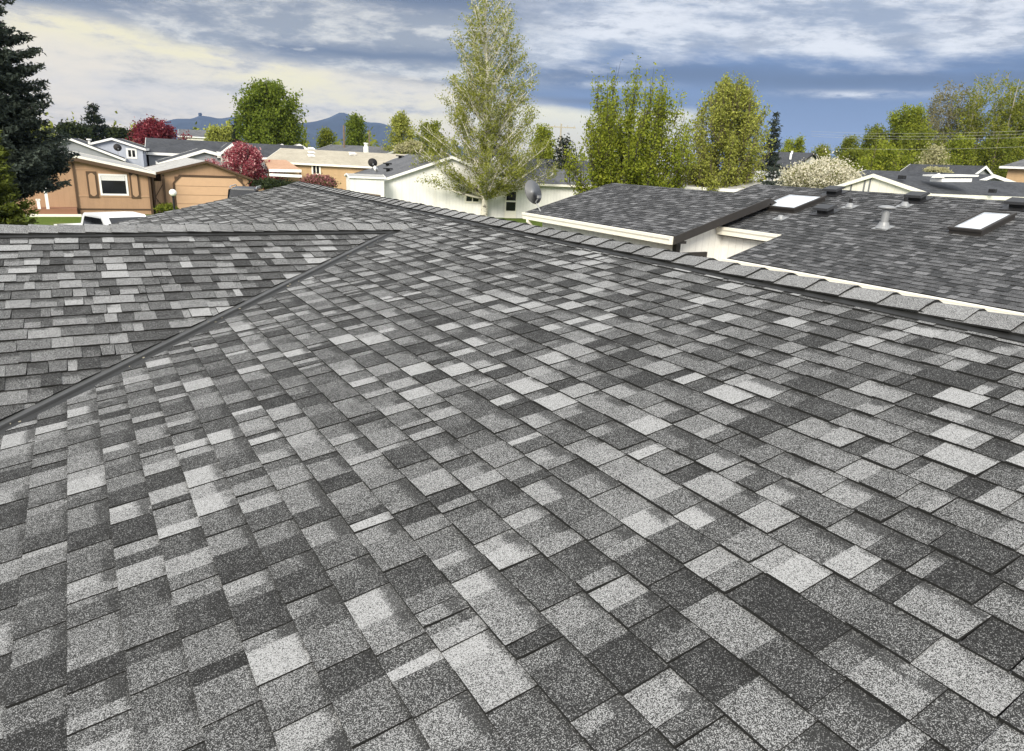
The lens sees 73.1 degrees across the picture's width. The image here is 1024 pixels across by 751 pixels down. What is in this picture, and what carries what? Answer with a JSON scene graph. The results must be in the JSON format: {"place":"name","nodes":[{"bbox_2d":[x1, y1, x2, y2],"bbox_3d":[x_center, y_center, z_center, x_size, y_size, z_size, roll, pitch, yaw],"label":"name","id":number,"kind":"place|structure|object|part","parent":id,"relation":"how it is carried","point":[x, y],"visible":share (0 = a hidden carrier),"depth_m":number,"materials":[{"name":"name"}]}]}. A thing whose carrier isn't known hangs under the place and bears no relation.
{"place":"outdoors","nodes":[
{"label":"outdoors","id":0,"kind":"place"},
{"bbox_2d":[4,151,155,216],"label":"tan house","id":1,"kind":"structure","parent":0,"point":[99,184],"depth_m":42.14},
{"bbox_2d":[98,174,128,195],"bbox_3d":[-24.536,-11.748,42.528,1.531,1.281,0.047,-8,20,-31],"label":"window","id":2,"kind":"structure","parent":1,"relation":"in","point":[110,184],"depth_m":42.54,"materials":[{"name":"white paint"}]},
{"bbox_2d":[152,177,165,211],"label":"side gate","id":3,"kind":"structure","parent":1,"relation":"attached to","point":[157,190],"depth_m":44.73,"materials":[{"name":"brown wood"}]},
{"bbox_2d":[155,149,220,163],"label":"front gable wing","id":4,"kind":"structure","parent":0,"point":[200,154],"depth_m":66.40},
{"bbox_2d":[178,129,206,140],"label":"distant house","id":5,"kind":"structure","parent":0,"point":[197,134],"depth_m":147.75,"materials":[{"name":"beige"}]},
{"bbox_2d":[144,158,253,208],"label":"tan garage","id":6,"kind":"structure","parent":0,"point":[191,182],"depth_m":46.12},
{"bbox_2d":[177,204,197,208],"bbox_3d":[-20.399,-11.333,46.818,4.213,0.550,0.039,-8,20,-31],"label":"door section","id":7,"kind":"structure","parent":6,"relation":"in","point":[180,206],"depth_m":45.91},
{"bbox_2d":[176,195,227,203],"bbox_3d":[-20.372,-11.882,46.647,4.213,0.550,0.039,-8,20,-31],"label":"door section","id":8,"kind":"structure","parent":6,"relation":"in","point":[181,199],"depth_m":46.20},
{"bbox_2d":[175,186,232,194],"bbox_3d":[-20.344,-12.430,46.476,4.213,0.550,0.039,-8,20,-31],"label":"door section","id":9,"kind":"structure","parent":6,"relation":"in","point":[181,190],"depth_m":46.17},
{"bbox_2d":[175,177,241,186],"bbox_3d":[-20.316,-12.978,46.305,4.213,0.550,0.039,-8,20,-31],"label":"door section","id":10,"kind":"structure","parent":6,"relation":"in","point":[182,181],"depth_m":46.22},
{"bbox_2d":[228,184,262,197],"bbox_3d":[-14.784,-9.500,38.856,1.900,2.390,4.750,-1,18,-12],"label":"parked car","id":11,"kind":"object","parent":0,"point":[236,191],"visible":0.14,"depth_m":36.88,"materials":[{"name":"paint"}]},
{"bbox_3d":[-14.363,-9.323,36.828,1.400,1.100,0.355,-1,18,-12],"label":"rear window","id":12,"kind":"part","parent":11,"relation":"part of","materials":[{"name":"grey glass"}]},
{"bbox_2d":[165,113,498,156],"bbox_3d":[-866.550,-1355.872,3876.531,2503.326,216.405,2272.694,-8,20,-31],"label":"hills","id":13,"kind":"structure","parent":0,"point":[335,123],"depth_m":3497.19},
{"bbox_2d":[27,170,671,226],"bbox_3d":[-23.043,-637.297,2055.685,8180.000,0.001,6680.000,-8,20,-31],"label":"ground","id":14,"kind":"structure","parent":0,"point":[52,220],"depth_m":39.14,"materials":[{"name":"green plant"}]},
{"bbox_2d":[0,130,39,224],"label":"pine tree","id":15,"kind":"object","parent":14,"relation":"on","point":[12,213],"visible":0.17,"depth_m":20.51,"materials":[{"name":"green plant"}]},
{"bbox_2d":[0,0,80,202],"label":"spruce tree","id":16,"kind":"object","parent":14,"relation":"on","point":[36,162],"visible":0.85,"depth_m":24.47,"materials":[{"name":"green plant"}]},
{"bbox_2d":[53,119,95,140],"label":"dark shrub","id":17,"kind":"object","parent":14,"relation":"on","point":[78,130],"visible":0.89,"depth_m":94.29,"materials":[{"name":"green plant"}]},
{"bbox_2d":[50,138,125,161],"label":"grey house","id":18,"kind":"structure","parent":14,"relation":"on","point":[80,145],"depth_m":63.29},
{"bbox_2d":[113,144,121,155],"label":"satellite dish","id":19,"kind":"object","parent":18,"relation":"attached to","point":[117,147],"visible":0.98,"depth_m":65.93,"materials":[{"name":"metal"}]},
{"bbox_2d":[80,101,109,141],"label":"fir tree","id":20,"kind":"object","parent":14,"relation":"on","point":[97,128],"visible":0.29,"depth_m":98.70,"materials":[{"name":"green plant"}]},
{"bbox_2d":[54,211,145,224],"bbox_3d":[-14.311,-4.929,25.031,5.200,1.935,1.984,14,21,32],"label":"pickup truck","id":21,"kind":"object","parent":14,"relation":"on","point":[103,218],"visible":0.08,"depth_m":24.24,"materials":[{"name":"white paint"}]},
{"bbox_3d":[-14.492,-5.216,24.000,1.820,0.524,0.141,14,21,32],"label":"side window","id":22,"kind":"part","parent":21,"relation":"part of","materials":[{"name":"black glass"}]},
{"bbox_2d":[101,125,133,140],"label":"dark shrub","id":23,"kind":"object","parent":14,"relation":"on","point":[117,132],"visible":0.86,"depth_m":99.15,"materials":[{"name":"green plant"}]},
{"bbox_2d":[91,138,149,166],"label":"blue grey house","id":24,"kind":"structure","parent":14,"relation":"on","point":[132,153],"depth_m":69.19,"materials":[{"name":"blue"}]},
{"bbox_2d":[126,148,136,158],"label":"window","id":25,"kind":"structure","parent":24,"relation":"in","point":[131,153],"depth_m":69.29,"materials":[{"name":"white paint"}]},
{"bbox_2d":[121,114,191,144],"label":"red tree","id":26,"kind":"object","parent":14,"relation":"on","point":[144,129],"visible":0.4,"depth_m":90.29,"materials":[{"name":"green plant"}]},
{"bbox_2d":[153,200,178,212],"bbox_3d":[-22.065,-10.714,44.093,1.408,0.933,1.545,2,17,-3],"label":"gate shrub","id":27,"kind":"object","parent":14,"relation":"on","point":[162,208],"visible":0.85,"depth_m":43.78,"materials":[{"name":"green plant"}]},
{"bbox_2d":[169,189,176,209],"bbox_3d":[-20.133,-10.169,41.109,0.420,1.808,0.409,-8,20,-31],"label":"lamp post","id":28,"kind":"object","parent":14,"relation":"on","point":[172,192],"visible":0.87,"depth_m":40.87,"materials":[{"name":"white glass"}]},
{"bbox_2d":[203,123,224,141],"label":"yellow green tree","id":29,"kind":"object","parent":14,"relation":"on","point":[213,132],"visible":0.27,"depth_m":116.78,"materials":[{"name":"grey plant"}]},
{"bbox_2d":[145,138,304,174],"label":"dark roof house","id":30,"kind":"structure","parent":14,"relation":"on","point":[160,148],"depth_m":77.45,"materials":[{"name":"grey"}]},
{"bbox_2d":[214,121,239,141],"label":"yellow green tree","id":31,"kind":"object","parent":14,"relation":"on","point":[226,131],"visible":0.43,"depth_m":116.96,"materials":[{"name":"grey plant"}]},
{"bbox_2d":[216,143,241,168],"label":"cream gable house","id":32,"kind":"structure","parent":14,"relation":"on","point":[223,148],"depth_m":73.05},
{"bbox_2d":[230,118,240,141],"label":"slim conifer","id":33,"kind":"object","parent":14,"relation":"on","point":[233,131],"visible":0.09,"depth_m":99.28,"materials":[{"name":"green plant"}]},
{"bbox_2d":[205,140,286,189],"bbox_3d":[-23.888,-18.410,61.697,6.735,5.025,6.817,-8,20,-31],"label":"crabapple tree","id":34,"kind":"object","parent":14,"relation":"on","point":[245,158],"visible":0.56,"depth_m":60.55,"materials":[{"name":"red plant"}]},
{"bbox_2d":[227,77,308,147],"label":"round tree","id":35,"kind":"object","parent":14,"relation":"on","point":[265,115],"visible":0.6,"depth_m":88.73,"materials":[{"name":"green plant"}]},
{"bbox_2d":[246,176,296,189],"bbox_3d":[-16.556,-12.619,48.334,3.822,2.566,3.712,-8,20,-31],"label":"dark shrub","id":36,"kind":"object","parent":14,"relation":"on","point":[267,183],"visible":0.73,"depth_m":47.31,"materials":[{"name":"green plant"}]},
{"bbox_2d":[264,159,301,180],"bbox_3d":[-20.708,-17.320,61.223,2.520,3.434,8.375,-6,19,-26],"label":"patio cover","id":37,"kind":"object","parent":14,"relation":"on","point":[284,166],"visible":0.66,"depth_m":58.56,"materials":[{"name":"white paint"}]},
{"bbox_2d":[298,172,342,188],"bbox_3d":[-12.948,-12.162,46.585,2.883,3.074,2.756,-8,20,-31],"label":"pink shrub","id":38,"kind":"object","parent":14,"relation":"on","point":[324,180],"visible":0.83,"depth_m":45.67,"materials":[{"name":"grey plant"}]},
{"bbox_2d":[313,126,338,148],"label":"round tree","id":39,"kind":"object","parent":14,"relation":"on","point":[326,136],"visible":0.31,"depth_m":104.04,"materials":[{"name":"green plant"}]},
{"bbox_2d":[343,125,344,147],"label":"utility pole","id":40,"kind":"object","parent":14,"relation":"on","point":[343,136],"visible":0.35,"depth_m":94.69,"materials":[{"name":"brown wood"}]},
{"bbox_2d":[339,110,370,145],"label":"columnar tree","id":41,"kind":"object","parent":14,"relation":"on","point":[356,135],"visible":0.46,"depth_m":108.67,"materials":[{"name":"green plant"}]},
{"bbox_2d":[315,144,397,153],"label":"long grey house","id":42,"kind":"structure","parent":14,"relation":"on","point":[354,148],"depth_m":93.93,"materials":[{"name":"white"}]},
{"bbox_2d":[363,143,368,151],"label":"vent stack","id":43,"kind":"object","parent":42,"relation":"on","point":[365,148],"visible":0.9,"depth_m":87.80,"materials":[{"name":"white paint"}]},
{"bbox_2d":[344,173,385,196],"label":"white shed","id":44,"kind":"structure","parent":14,"relation":"on","point":[368,183],"depth_m":49.38,"materials":[{"name":"white paint"}]},
{"bbox_2d":[263,148,478,189],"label":"beige house","id":45,"kind":"structure","parent":14,"relation":"on","point":[337,165],"depth_m":65.11,"materials":[{"name":"gold"}]},
{"bbox_2d":[311,165,320,174],"bbox_3d":[-18.276,-19.211,64.411,0.850,1.011,0.047,3,17,0],"label":"window","id":46,"kind":"structure","parent":45,"relation":"in","point":[315,169],"depth_m":64.41,"materials":[{"name":"beige paint"}]},
{"bbox_2d":[378,110,415,153],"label":"pale tree","id":47,"kind":"object","parent":14,"relation":"on","point":[399,123],"visible":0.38,"depth_m":90.85,"materials":[{"name":"green plant"}]},
{"bbox_2d":[25,111,784,172],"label":"woods","id":48,"kind":"object","parent":14,"relation":"on","point":[373,141],"visible":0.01,"depth_m":270.26,"materials":[{"name":"green plant"}]},
{"bbox_2d":[393,139,425,153],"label":"blossoming shrub","id":49,"kind":"object","parent":14,"relation":"on","point":[402,147],"visible":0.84,"depth_m":77.27,"materials":[{"name":"grey plant"}]},
{"bbox_2d":[353,154,504,217],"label":"white house","id":50,"kind":"structure","parent":14,"relation":"on","point":[401,182],"depth_m":52.77,"materials":[{"name":"white paint"}]},
{"bbox_2d":[368,158,376,168],"bbox_3d":[-12.560,-19.091,62.217,0.640,0.945,0.638,11,19,25],"label":"satellite dish","id":51,"kind":"object","parent":50,"relation":"on","point":[372,162],"visible":0.98,"depth_m":62.18,"materials":[{"name":"metal"}]},
{"bbox_2d":[465,188,480,202],"bbox_3d":[-3.062,-14.052,53.654,1.250,1.244,0.047,-3,18,-19],"label":"window","id":52,"kind":"structure","parent":50,"relation":"in","point":[467,200],"depth_m":53.72,"materials":[{"name":"beige paint"}]},
{"bbox_2d":[412,118,446,154],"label":"round tree","id":53,"kind":"object","parent":14,"relation":"on","point":[436,125],"visible":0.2,"depth_m":78.69,"materials":[{"name":"green plant"}]},
{"bbox_2d":[406,0,560,216],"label":"birch tree","id":54,"kind":"object","parent":14,"relation":"on","point":[486,139],"visible":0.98,"depth_m":50.75,"materials":[{"name":"green plant"}]},
{"bbox_2d":[491,167,591,217],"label":"white wing","id":55,"kind":"structure","parent":14,"relation":"on","point":[517,203],"depth_m":55.57,"materials":[{"name":"white paint"}]},
{"bbox_2d":[504,191,516,217],"bbox_3d":[-0.098,-13.588,54.823,0.965,2.116,0.075,-3,18,-19],"label":"door","id":56,"kind":"structure","parent":55,"relation":"in","point":[510,202],"depth_m":54.82,"materials":[{"name":"beige paint"}]},
{"bbox_2d":[528,123,557,158],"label":"round tree","id":57,"kind":"object","parent":14,"relation":"on","point":[544,131],"visible":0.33,"depth_m":73.02,"materials":[{"name":"green plant"}]},
{"bbox_2d":[492,156,598,170],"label":"dark house","id":58,"kind":"structure","parent":14,"relation":"on","point":[551,160],"depth_m":63.60,"materials":[{"name":"white"}]},
{"bbox_2d":[539,133,579,169],"bbox_3d":[4.434,-18.205,62.195,3.250,6.985,3.084,-8,20,-31],"label":"bare tree","id":59,"kind":"object","parent":14,"relation":"on","point":[563,143],"visible":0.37,"depth_m":61.49,"materials":[{"name":"green plant"}]},
{"bbox_2d":[548,124,575,158],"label":"utility pole","id":60,"kind":"object","parent":14,"relation":"on","point":[560,127],"visible":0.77,"depth_m":104.40,"materials":[{"name":"brown wood"}]},
{"bbox_2d":[560,53,705,194],"bbox_3d":[7.430,-14.082,43.249,7.400,10.804,10.131,-8,20,-31],"label":"maple tree","id":61,"kind":"object","parent":14,"relation":"on","point":[608,142],"visible":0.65,"depth_m":42.01,"materials":[{"name":"green plant"}]},
{"bbox_2d":[522,183,776,260],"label":"neighbour garage","id":62,"kind":"structure","parent":14,"relation":"on","point":[689,221],"depth_m":16.76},
{"bbox_2d":[525,180,541,210],"bbox_3d":[0.617,-4.995,19.191,0.656,0.840,0.414,-8,20,-31],"label":"satellite dish","id":63,"kind":"object","parent":62,"relation":"on","point":[533,192],"visible":1,"depth_m":19.19,"materials":[{"name":"metal"}]},
{"bbox_2d":[680,252,706,256],"bbox_3d":[4.010,-1.817,15.809,0.895,2.000,0.047,-8,20,-31],"label":"window","id":64,"kind":"structure","parent":62,"relation":"in","point":[701,254],"depth_m":15.59,"materials":[{"name":"white paint"}]},
{"bbox_2d":[675,178,774,192],"bbox_3d":[14.582,-11.798,48.434,6.570,3.920,6.060,12,19,27],"label":"cream garage row","id":65,"kind":"object","parent":14,"relation":"on","point":[732,189],"visible":0.15,"depth_m":45.73,"materials":[{"name":"beige paint"}]},
{"bbox_2d":[679,70,776,191],"bbox_3d":[14.241,-14.660,46.348,6.339,10.670,5.907,4,17,3],"label":"lime tree","id":66,"kind":"object","parent":14,"relation":"on","point":[731,101],"visible":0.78,"depth_m":45.15,"materials":[{"name":"green plant"}]},
{"bbox_2d":[759,112,782,170],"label":"dark spruce","id":67,"kind":"object","parent":14,"relation":"on","point":[773,158],"visible":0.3,"depth_m":65.24,"materials":[{"name":"green plant"}]},
{"bbox_2d":[759,164,783,185],"bbox_3d":[13.450,-8.493,36.371,3.185,5.035,3.985,2,17,-3],"label":"spruce","id":68,"kind":"object","parent":14,"relation":"on","point":[771,174],"visible":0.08,"depth_m":35.63,"materials":[{"name":"green plant"}]},
{"bbox_2d":[779,133,806,152],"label":"tree","id":69,"kind":"object","parent":14,"relation":"on","point":[796,145],"visible":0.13,"depth_m":110.49,"materials":[{"name":"green plant"}]},
{"bbox_2d":[808,143,835,160],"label":"tree","id":70,"kind":"object","parent":14,"relation":"on","point":[820,151],"visible":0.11,"depth_m":123.63,"materials":[{"name":"green plant"}]},
{"bbox_2d":[774,148,870,188],"bbox_3d":[19.042,-10.870,42.671,5.495,6.033,5.663,-8,20,-31],"label":"white shrub","id":71,"kind":"object","parent":14,"relation":"on","point":[819,173],"visible":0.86,"depth_m":41.11,"materials":[{"name":"grey plant"}]},
{"bbox_2d":[831,134,860,162],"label":"tree","id":72,"kind":"object","parent":14,"relation":"on","point":[849,141],"visible":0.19,"depth_m":116.66,"materials":[{"name":"green plant"}]},
{"bbox_2d":[835,144,876,170],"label":"tree","id":73,"kind":"object","parent":14,"relation":"on","point":[849,154],"visible":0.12,"depth_m":91.19,"materials":[{"name":"green plant"}]},
{"bbox_2d":[853,123,890,168],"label":"tree","id":74,"kind":"object","parent":14,"relation":"on","point":[871,133],"visible":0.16,"depth_m":108.14,"materials":[{"name":"green plant"}]},
{"bbox_2d":[852,139,922,171],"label":"tree","id":75,"kind":"object","parent":14,"relation":"on","point":[882,154],"visible":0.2,"depth_m":84.92,"materials":[{"name":"green plant"}]},
{"bbox_2d":[866,102,936,169],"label":"poplar tree","id":76,"kind":"object","parent":14,"relation":"on","point":[908,117],"visible":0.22,"depth_m":105.62,"materials":[{"name":"green plant"}]},
{"bbox_2d":[884,122,959,170],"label":"tree","id":77,"kind":"object","parent":14,"relation":"on","point":[916,142],"visible":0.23,"depth_m":88.17,"materials":[{"name":"green plant"}]},
{"bbox_2d":[913,141,950,164],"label":"white tree","id":78,"kind":"object","parent":14,"relation":"on","point":[935,152],"visible":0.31,"depth_m":77.48,"materials":[{"name":"grey plant"}]},
{"bbox_2d":[906,154,958,165],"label":"tree","id":79,"kind":"object","parent":14,"relation":"on","point":[936,159],"depth_m":78.88,"materials":[{"name":"green plant"}]},
{"bbox_2d":[922,165,954,172],"bbox_3d":[38.209,-16.099,62.849,2.332,5.852,2.847,8,18,17],"label":"white shrub","id":80,"kind":"object","parent":14,"relation":"on","point":[937,169],"visible":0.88,"depth_m":61.57,"materials":[{"name":"grey plant"}]},
{"bbox_2d":[915,78,979,164],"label":"poplar tree","id":81,"kind":"object","parent":14,"relation":"on","point":[933,119],"visible":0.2,"depth_m":112.70,"materials":[{"name":"green plant"}]},
{"bbox_2d":[901,164,993,174],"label":"black house","id":82,"kind":"structure","parent":14,"relation":"on","point":[967,169],"depth_m":63.95,"materials":[{"name":"grey"}]},
{"bbox_2d":[942,132,995,173],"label":"tree","id":83,"kind":"object","parent":14,"relation":"on","point":[960,144],"visible":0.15,"depth_m":90.14,"materials":[{"name":"green plant"}]},
{"bbox_2d":[935,70,1019,164],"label":"poplar tree","id":84,"kind":"object","parent":14,"relation":"on","point":[973,113],"visible":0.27,"depth_m":108.32,"materials":[{"name":"green plant"}]},
{"bbox_2d":[965,125,1023,177],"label":"tree","id":85,"kind":"object","parent":14,"relation":"on","point":[1002,140],"visible":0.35,"depth_m":86.97,"materials":[{"name":"green plant"}]},
{"bbox_2d":[979,79,1023,173],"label":"poplar tree","id":86,"kind":"object","parent":14,"relation":"on","point":[1013,115],"visible":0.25,"depth_m":101.83,"materials":[{"name":"green plant"}]},
{"bbox_2d":[0,181,1023,750],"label":"shingled house","id":87,"kind":"structure","parent":0,"point":[384,473],"depth_m":2.44,"materials":[{"name":"grey asphalt"}]},
{"bbox_2d":[0,0,1023,168],"label":"sky","id":88,"kind":"structure","parent":0,"point":[829,68],"materials":[{"name":"blue"}]},
{"bbox_2d":[737,171,783,184],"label":"cream house","id":89,"kind":"structure","parent":0,"point":[759,172],"depth_m":59.62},
{"bbox_2d":[755,152,818,171],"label":"brown roof house","id":90,"kind":"structure","parent":0,"point":[785,160],"depth_m":84.34,"materials":[{"name":"beige"}]},
{"bbox_2d":[716,184,1023,315],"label":"neighbour house","id":91,"kind":"structure","parent":0,"point":[918,250],"depth_m":12.70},
{"bbox_2d":[772,215,788,220],"bbox_3d":[5.979,-3.517,15.371,0.254,0.114,0.260,-8,20,-31],"label":"roof flashing","id":92,"kind":"object","parent":91,"relation":"on","point":[780,217],"visible":1,"depth_m":15.32,"materials":[{"name":"metal"}]},
{"bbox_2d":[761,193,826,213],"bbox_3d":[6.536,-4.028,16.139,1.093,0.437,1.017,-8,20,-31],"label":"skylight","id":93,"kind":"object","parent":91,"relation":"on","point":[793,203],"visible":0.91,"depth_m":15.92},
{"bbox_2d":[808,204,841,216],"bbox_3d":[6.885,-3.628,15.146,0.523,0.246,0.446,-8,20,-31],"label":"roof vent","id":94,"kind":"object","parent":91,"relation":"on","point":[824,210],"visible":1,"depth_m":15.06,"materials":[{"name":"grey metal"}]},
{"bbox_2d":[820,185,849,196],"bbox_3d":[7.652,-4.374,16.376,0.523,0.246,0.446,-8,20,-31],"label":"roof vent","id":95,"kind":"object","parent":91,"relation":"on","point":[832,191],"visible":0.93,"depth_m":16.29,"materials":[{"name":"grey metal"}]},
{"bbox_2d":[841,199,858,208],"bbox_3d":[7.432,-3.777,15.172,0.254,0.214,0.260,-8,20,-31],"label":"vent pipe","id":96,"kind":"object","parent":91,"relation":"on","point":[850,205],"visible":1,"depth_m":15.13,"materials":[{"name":"metal"}]},
{"bbox_2d":[871,205,896,230],"bbox_3d":[7.304,-3.090,13.507,0.340,0.474,0.340,-8,20,-31],"label":"flue","id":97,"kind":"object","parent":91,"relation":"on","point":[883,224],"visible":1,"depth_m":13.45,"materials":[{"name":"metal"}]},
{"bbox_2d":[895,197,913,207],"bbox_3d":[8.274,-3.643,14.527,0.254,0.214,0.260,-8,20,-31],"label":"vent pipe","id":98,"kind":"object","parent":91,"relation":"on","point":[904,204],"visible":0.99,"depth_m":14.48,"materials":[{"name":"metal"}]},
{"bbox_2d":[900,191,934,203],"bbox_3d":[8.662,-3.803,14.743,0.523,0.246,0.446,-8,20,-31],"label":"roof vent","id":99,"kind":"object","parent":91,"relation":"on","point":[916,197],"visible":0.98,"depth_m":14.65,"materials":[{"name":"black metal"}]},
{"bbox_2d":[947,210,1016,236],"bbox_3d":[8.604,-2.785,12.640,1.145,0.451,0.586,-8,20,-31],"label":"skylight","id":100,"kind":"object","parent":91,"relation":"on","point":[981,223],"visible":1,"depth_m":12.52},
{"bbox_2d":[999,197,1023,211],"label":"roof vent","id":101,"kind":"object","parent":91,"relation":"on","point":[1015,203],"visible":1,"depth_m":13.14,"materials":[{"name":"black metal"}]},
{"bbox_2d":[814,131,1008,133],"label":"power line","id":102,"kind":"object","parent":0,"point":[914,133],"visible":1,"depth_m":73.94,"materials":[{"name":"metal"}]},
{"bbox_2d":[836,174,1023,200],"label":"cream house","id":103,"kind":"structure","parent":0,"point":[979,189],"depth_m":31.28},
{"bbox_2d":[898,175,905,178],"bbox_3d":[17.242,-8.760,30.506,0.240,0.160,0.240,-8,20,-31],"label":"roof vent","id":104,"kind":"object","parent":103,"relation":"on","point":[901,177],"visible":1,"depth_m":30.42,"materials":[{"name":"black metal"}]},
{"bbox_2d":[923,173,978,181],"bbox_3d":[19.252,-8.752,30.561,1.998,0.365,1.199,3,17,-1],"label":"roof dormer","id":105,"kind":"object","parent":103,"relation":"on","point":[938,177],"visible":1,"depth_m":30.02,"materials":[{"name":"white paint"}]},
{"bbox_2d":[988,189,996,192],"bbox_3d":[21.243,-8.154,30.506,0.240,0.160,0.240,-8,20,-31],"label":"roof vent","id":106,"kind":"object","parent":103,"relation":"on","point":[992,190],"visible":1,"depth_m":30.43,"materials":[{"name":"black metal"}]},
{"bbox_2d":[851,170,1014,181],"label":"gable house","id":107,"kind":"structure","parent":0,"point":[989,177],"depth_m":47.77,"materials":[{"name":"grey"}]},
{"bbox_2d":[999,159,1023,181],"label":"tall tan house","id":108,"kind":"structure","parent":0,"point":[1015,172],"depth_m":47.59,"materials":[{"name":"white paint"}]}
]}

